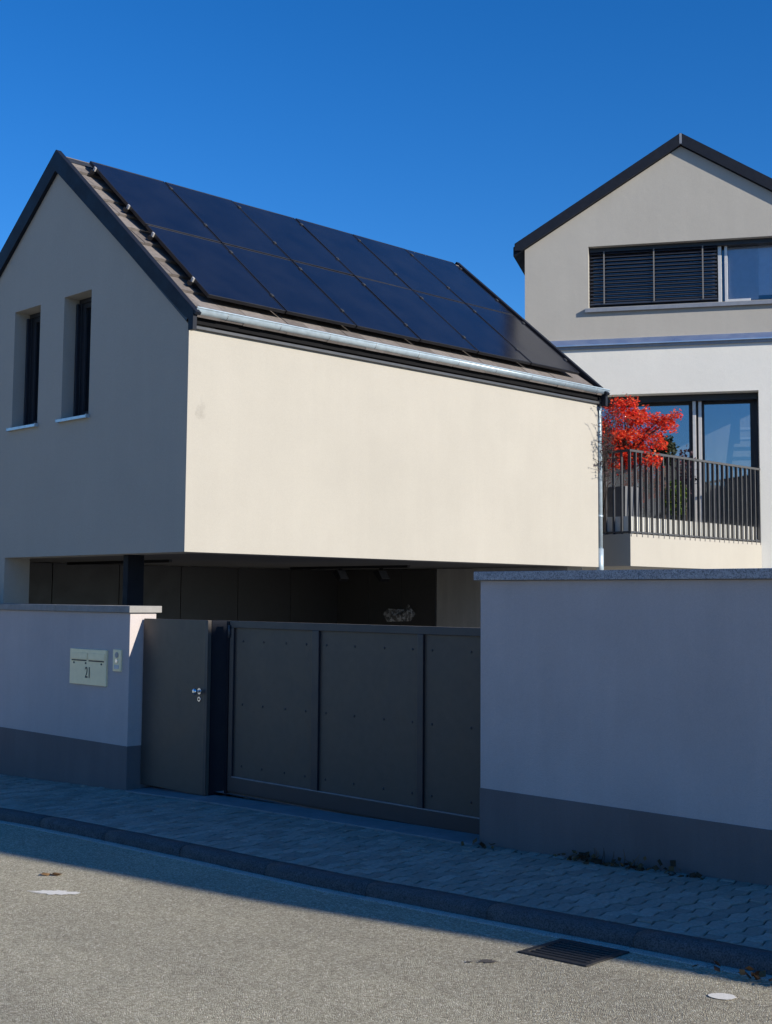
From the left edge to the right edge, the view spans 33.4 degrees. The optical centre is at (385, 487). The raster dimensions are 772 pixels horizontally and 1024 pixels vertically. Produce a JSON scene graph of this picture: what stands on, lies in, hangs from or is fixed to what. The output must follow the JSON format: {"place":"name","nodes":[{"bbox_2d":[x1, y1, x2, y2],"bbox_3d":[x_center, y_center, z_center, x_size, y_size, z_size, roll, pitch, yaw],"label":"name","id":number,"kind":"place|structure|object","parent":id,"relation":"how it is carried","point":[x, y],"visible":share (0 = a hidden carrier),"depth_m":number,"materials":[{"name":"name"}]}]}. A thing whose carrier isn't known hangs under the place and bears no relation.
{"place":"outdoors","nodes":[
{"label":"outdoors","id":0,"kind":"place"},
{"bbox_2d":[217,791,336,812],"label":"driveway","id":1,"kind":"structure","parent":0,"point":[271,801],"depth_m":11.66,"materials":[{"name":"concrete"}]},
{"bbox_2d":[0,150,609,627],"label":"garage house","id":2,"kind":"structure","parent":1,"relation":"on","point":[174,444],"depth_m":15.12,"materials":[{"name":"beige paint"}]},
{"bbox_2d":[6,312,40,431],"bbox_3d":[-4.292,-1.437,15.677,0.327,1.480,0.680,5,-7,-44],"label":"window","id":3,"kind":"structure","parent":2,"relation":"in","point":[33,324],"depth_m":15.90,"materials":[{"name":"black glass"}]},
{"bbox_2d":[55,297,91,422],"bbox_3d":[-3.488,-1.500,14.867,0.327,1.480,0.655,5,-7,-44],"label":"window","id":4,"kind":"structure","parent":2,"relation":"in","point":[81,372],"depth_m":15.08,"materials":[{"name":"black glass"}]},
{"bbox_2d":[89,167,100,176],"bbox_3d":[-1.173,-3.564,17.589,6.560,0.093,0.086,5,-7,-44],"label":"mounting rail","id":5,"kind":"object","parent":2,"relation":"attached to","point":[93,172],"visible":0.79,"depth_m":15.31,"materials":[{"name":"silver metal"}]},
{"bbox_2d":[89,161,220,242],"bbox_3d":[-2.751,-3.401,15.341,1.088,1.039,1.228,5,-7,-44],"label":"solar panel","id":6,"kind":"object","parent":5,"relation":"attached to","point":[155,202],"visible":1,"depth_m":15.28,"materials":[{"name":"black glass"}]},
{"bbox_2d":[165,182,289,259],"bbox_3d":[-1.984,-3.330,16.098,1.088,1.039,1.228,5,-7,-44],"label":"solar panel","id":7,"kind":"object","parent":5,"relation":"attached to","point":[229,222],"visible":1,"depth_m":16.05,"materials":[{"name":"blue glass"}]},
{"bbox_2d":[233,201,352,275],"bbox_3d":[-1.219,-3.259,16.855,1.088,1.039,1.228,5,-7,-45],"label":"solar panel","id":8,"kind":"object","parent":5,"relation":"attached to","point":[294,239],"visible":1,"depth_m":16.81,"materials":[{"name":"blue glass"}]},
{"bbox_2d":[295,218,409,288],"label":"solar panel","id":9,"kind":"object","parent":5,"relation":"attached to","point":[355,255],"visible":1,"depth_m":17.57,"materials":[{"name":"blue glass"}]},
{"bbox_2d":[405,249,512,314],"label":"solar panel","id":10,"kind":"object","parent":5,"relation":"attached to","point":[464,287],"visible":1,"depth_m":19.09,"materials":[{"name":"black glass"}]},
{"bbox_2d":[123,204,132,213],"bbox_3d":[-0.660,-2.990,17.016,6.560,0.093,0.086,5,-7,-44],"label":"mounting rail","id":11,"kind":"object","parent":2,"relation":"attached to","point":[126,209],"visible":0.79,"depth_m":14.73,"materials":[{"name":"silver metal"}]},
{"bbox_2d":[353,234,463,302],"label":"solar panel","id":12,"kind":"object","parent":11,"relation":"attached to","point":[409,269],"visible":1,"depth_m":18.33,"materials":[{"name":"black glass"}]},
{"bbox_2d":[147,232,157,241],"bbox_3d":[-0.307,-2.596,16.622,6.560,0.093,0.086,5,-7,-44],"label":"mounting rail","id":13,"kind":"object","parent":2,"relation":"attached to","point":[151,237],"visible":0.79,"depth_m":14.34,"materials":[{"name":"silver metal"}]},
{"bbox_2d":[223,244,355,327],"bbox_3d":[-1.139,-2.381,15.152,1.088,1.026,1.213,5,-7,-44],"label":"solar panel","id":14,"kind":"object","parent":13,"relation":"attached to","point":[292,287],"visible":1,"depth_m":15.08,"materials":[{"name":"black glass"}]},
{"bbox_2d":[292,261,419,341],"bbox_3d":[-0.370,-2.309,15.909,1.088,1.026,1.213,5,-7,-44],"label":"solar panel","id":15,"kind":"object","parent":13,"relation":"attached to","point":[358,302],"visible":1,"depth_m":15.84,"materials":[{"name":"blue glass"}]},
{"bbox_2d":[414,291,530,364],"bbox_3d":[1.165,-2.169,17.422,1.088,1.026,1.213,5,-7,-44],"label":"solar panel","id":16,"kind":"object","parent":13,"relation":"attached to","point":[480,334],"visible":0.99,"depth_m":17.36,"materials":[{"name":"black glass"}]},
{"bbox_2d":[187,277,197,286],"bbox_3d":[0.227,-1.998,16.024,6.560,0.093,0.086,5,-7,-44],"label":"mounting rail","id":17,"kind":"object","parent":2,"relation":"attached to","point":[191,282],"visible":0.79,"depth_m":13.74,"materials":[{"name":"silver metal"}]},
{"bbox_2d":[146,224,284,313],"bbox_3d":[-1.904,-2.450,14.396,1.088,1.026,1.213,5,-7,-44],"label":"solar panel","id":18,"kind":"object","parent":17,"relation":"attached to","point":[217,270],"visible":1,"depth_m":14.31,"materials":[{"name":"black glass"}]},
{"bbox_2d":[355,276,477,352],"bbox_3d":[0.397,-2.243,16.664,1.088,1.026,1.213,5,-7,-45],"label":"solar panel","id":19,"kind":"object","parent":17,"relation":"attached to","point":[422,319],"visible":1,"depth_m":16.60,"materials":[{"name":"black glass"}]},
{"bbox_2d":[466,304,578,374],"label":"solar panel","id":20,"kind":"object","parent":17,"relation":"attached to","point":[526,341],"visible":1,"depth_m":18.12,"materials":[{"name":"black glass"}]},
{"bbox_2d":[332,569,348,581],"bbox_3d":[-0.700,1.338,19.778,0.180,0.211,0.207,5,-7,-44],"label":"spotlight","id":21,"kind":"object","parent":2,"relation":"attached to","point":[340,575],"visible":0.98,"depth_m":19.72,"materials":[{"name":"black metal"}]},
{"bbox_2d":[373,568,389,581],"bbox_3d":[-0.071,1.326,19.585,0.180,0.211,0.207,5,-7,-44],"label":"spotlight","id":22,"kind":"object","parent":2,"relation":"attached to","point":[381,575],"visible":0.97,"depth_m":19.53,"materials":[{"name":"black metal"}]},
{"bbox_2d":[384,605,412,621],"bbox_3d":[0.203,1.956,20.154,0.067,0.300,0.760,5,-7,-44],"label":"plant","id":23,"kind":"object","parent":2,"relation":"attached to","point":[391,619],"visible":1,"depth_m":20.15,"materials":[{"name":"green plant"}]},
{"bbox_2d":[224,621,480,834],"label":"driveway gate","id":24,"kind":"structure","parent":1,"relation":"on","point":[382,722],"depth_m":10.93,"materials":[{"name":"black metal"}]},
{"bbox_2d":[513,133,771,569],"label":"house","id":25,"kind":"structure","parent":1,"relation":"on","point":[648,279],"depth_m":22.00,"materials":[{"name":"beige paint"}]},
{"bbox_2d":[607,486,638,516],"bbox_3d":[3.530,0.353,19.221,0.401,0.717,0.401,5,-7,-44],"label":"planter","id":26,"kind":"object","parent":25,"relation":"on","point":[617,501],"visible":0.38,"depth_m":19.08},
{"bbox_2d":[602,393,682,485],"bbox_3d":[3.733,-0.654,19.144,1.354,1.525,1.070,2,-5,-16],"label":"red maple","id":27,"kind":"object","parent":26,"relation":"in","point":[625,436],"visible":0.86,"depth_m":19.06,"materials":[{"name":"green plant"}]},
{"bbox_2d":[649,435,679,518],"bbox_3d":[4.417,-0.019,20.436,0.455,1.679,0.470,5,-7,-44],"label":"clipped evergreen","id":28,"kind":"object","parent":25,"relation":"on","point":[670,446],"visible":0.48,"depth_m":20.40,"materials":[{"name":"green plant"}]},
{"bbox_2d":[660,480,686,519],"bbox_3d":[4.606,0.334,20.411,0.482,0.975,0.424,5,-7,-44],"label":"green pot plant","id":29,"kind":"object","parent":25,"relation":"on","point":[676,499],"visible":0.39,"depth_m":20.34,"materials":[{"name":"green plant"}]},
{"bbox_2d":[596,393,758,538],"bbox_3d":[4.963,-0.340,22.056,2.766,2.490,0.245,-1,-5,14],"label":"terrace door","id":30,"kind":"structure","parent":25,"relation":"in","point":[696,403],"depth_m":21.96,"materials":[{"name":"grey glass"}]},
{"bbox_2d":[585,238,771,311],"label":"window","id":31,"kind":"structure","parent":25,"relation":"in","point":[748,270],"depth_m":22.05,"materials":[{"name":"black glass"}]},
{"bbox_2d":[674,445,696,520],"bbox_3d":[4.886,0.073,20.952,0.373,1.591,0.373,2,-5,-17],"label":"red pot plant","id":32,"kind":"object","parent":25,"relation":"on","point":[691,454],"visible":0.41,"depth_m":20.94,"materials":[{"name":"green plant"}]},
{"bbox_2d":[0,823,771,1023],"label":"road","id":33,"kind":"structure","parent":0,"point":[125,936],"depth_m":6.55,"materials":[{"name":"grey asphalt"}]},
{"bbox_2d":[42,872,60,875],"bbox_3d":[-2.324,2.682,8.938,0.141,0.018,0.062,0,-5,4],"label":"fallen leaf","id":34,"kind":"object","parent":33,"relation":"on","point":[54,873],"visible":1,"depth_m":8.93,"materials":[{"name":"brown plant"}]},
{"bbox_2d":[32,890,80,894],"bbox_3d":[-2.164,2.634,8.371,0.396,0.007,0.139,0,-5,9],"label":"paint splash","id":35,"kind":"object","parent":33,"relation":"on","point":[51,892],"visible":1,"depth_m":8.37,"materials":[{"name":"white paint"}]},
{"bbox_2d":[0,820,771,980],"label":"gutter strip","id":36,"kind":"object","parent":33,"relation":"on","point":[558,935],"visible":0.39,"depth_m":7.76,"materials":[{"name":"concrete"}]},
{"bbox_2d":[477,959,494,962],"bbox_3d":[0.519,2.399,6.516,0.120,0.004,0.086,1,-5,-5],"label":"tar stain","id":37,"kind":"object","parent":33,"relation":"on","point":[487,960],"visible":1,"depth_m":6.53,"materials":[{"name":"black asphalt"}]},
{"bbox_2d":[518,938,629,966],"bbox_3d":[0.971,2.420,6.664,0.375,0.049,0.440,5,-7,-44],"label":"storm drain","id":38,"kind":"object","parent":33,"relation":"on","point":[566,956],"visible":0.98,"depth_m":6.65,"materials":[{"name":"black metal"}]},
{"bbox_2d":[708,993,736,999],"bbox_3d":[1.529,2.310,5.843,0.101,0.004,0.124,5,-7,-44],"label":"paint spot","id":39,"kind":"object","parent":33,"relation":"on","point":[725,996],"visible":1,"depth_m":5.84,"materials":[{"name":"white paint"}]},
{"bbox_2d":[0,774,771,950],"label":"pavement","id":40,"kind":"structure","parent":0,"point":[561,884],"depth_m":8.79,"materials":[{"name":"stone"}]},
{"bbox_2d":[125,787,479,844],"bbox_3d":[-0.858,2.845,11.215,0.330,0.167,4.586,5,-7,-44],"label":"driveway threshold","id":41,"kind":"object","parent":40,"relation":"on","point":[456,837],"visible":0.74,"depth_m":10.84,"materials":[{"name":"concrete"}]},
{"bbox_2d":[140,618,229,795],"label":"pedestrian gate","id":42,"kind":"structure","parent":41,"relation":"on","point":[183,710],"depth_m":12.46,"materials":[{"name":"metal"}]},
{"bbox_2d":[461,838,521,853],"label":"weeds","id":43,"kind":"object","parent":40,"relation":"on","point":[481,844],"visible":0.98,"depth_m":9.33,"materials":[{"name":"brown plant"}]},
{"bbox_2d":[553,848,615,865],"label":"weeds","id":44,"kind":"object","parent":40,"relation":"on","point":[586,856],"visible":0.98,"depth_m":8.73,"materials":[{"name":"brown plant"}]},
{"bbox_2d":[591,849,666,870],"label":"weeds","id":45,"kind":"object","parent":40,"relation":"on","point":[638,868],"visible":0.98,"depth_m":8.48,"materials":[{"name":"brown plant"}]},
{"bbox_2d":[637,860,702,879],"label":"weeds","id":46,"kind":"object","parent":40,"relation":"on","point":[672,866],"visible":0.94,"depth_m":8.29,"materials":[{"name":"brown plant"}]},
{"bbox_2d":[0,0,771,318],"label":"sky","id":47,"kind":"structure","parent":0,"point":[454,131],"materials":[{"name":"blue"}]},
{"bbox_2d":[591,402,625,531],"bbox_3d":[3.153,-0.294,18.192,0.480,1.799,0.942,-1,-5,18],"label":"bare shrub","id":48,"kind":"object","parent":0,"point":[605,458],"visible":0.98,"depth_m":18.23,"materials":[{"name":"brown plant"}]},
{"bbox_2d":[505,875,766,943],"bbox_3d":[-2.930,3.019,12.383,1.735,1.068,38.000,5,-7,-44],"label":"pavement bed","id":49,"kind":"object","parent":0,"point":[711,914],"visible":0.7,"depth_m":7.27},
{"bbox_2d":[0,808,771,974],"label":"kerb","id":50,"kind":"structure","parent":49,"relation":"on","point":[736,956],"depth_m":7.75,"materials":[{"name":"concrete"}]},
{"bbox_2d":[692,960,771,984],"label":"fallen leaves","id":51,"kind":"object","parent":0,"point":[757,975],"visible":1,"depth_m":6.09,"materials":[{"name":"brown plant"}]},
{"bbox_3d":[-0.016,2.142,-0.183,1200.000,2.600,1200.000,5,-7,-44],"label":"ground","id":52,"kind":"structure","parent":0,"visible":0},
{"bbox_2d":[0,603,161,789],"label":"garden wall","id":53,"kind":"structure","parent":52,"relation":"on","point":[56,725],"depth_m":13.67,"materials":[{"name":"paint"}]},
{"bbox_2d":[69,648,107,686],"bbox_3d":[-3.098,1.872,13.428,0.060,0.368,0.700,5,-7,-44],"label":"letterbox","id":54,"kind":"object","parent":53,"relation":"attached to","point":[88,666],"visible":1,"depth_m":13.39,"materials":[{"name":"metal"}]},
{"bbox_2d":[113,649,121,671],"bbox_3d":[-2.721,1.753,13.054,0.044,0.220,0.145,5,-7,-44],"label":"intercom","id":55,"kind":"object","parent":53,"relation":"attached to","point":[117,659],"visible":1,"depth_m":13.03,"materials":[{"name":"metal"}]},
{"bbox_2d":[474,568,771,885],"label":"garden wall","id":56,"kind":"structure","parent":52,"relation":"on","point":[629,712],"depth_m":8.64,"materials":[{"name":"paint"}]}
]}

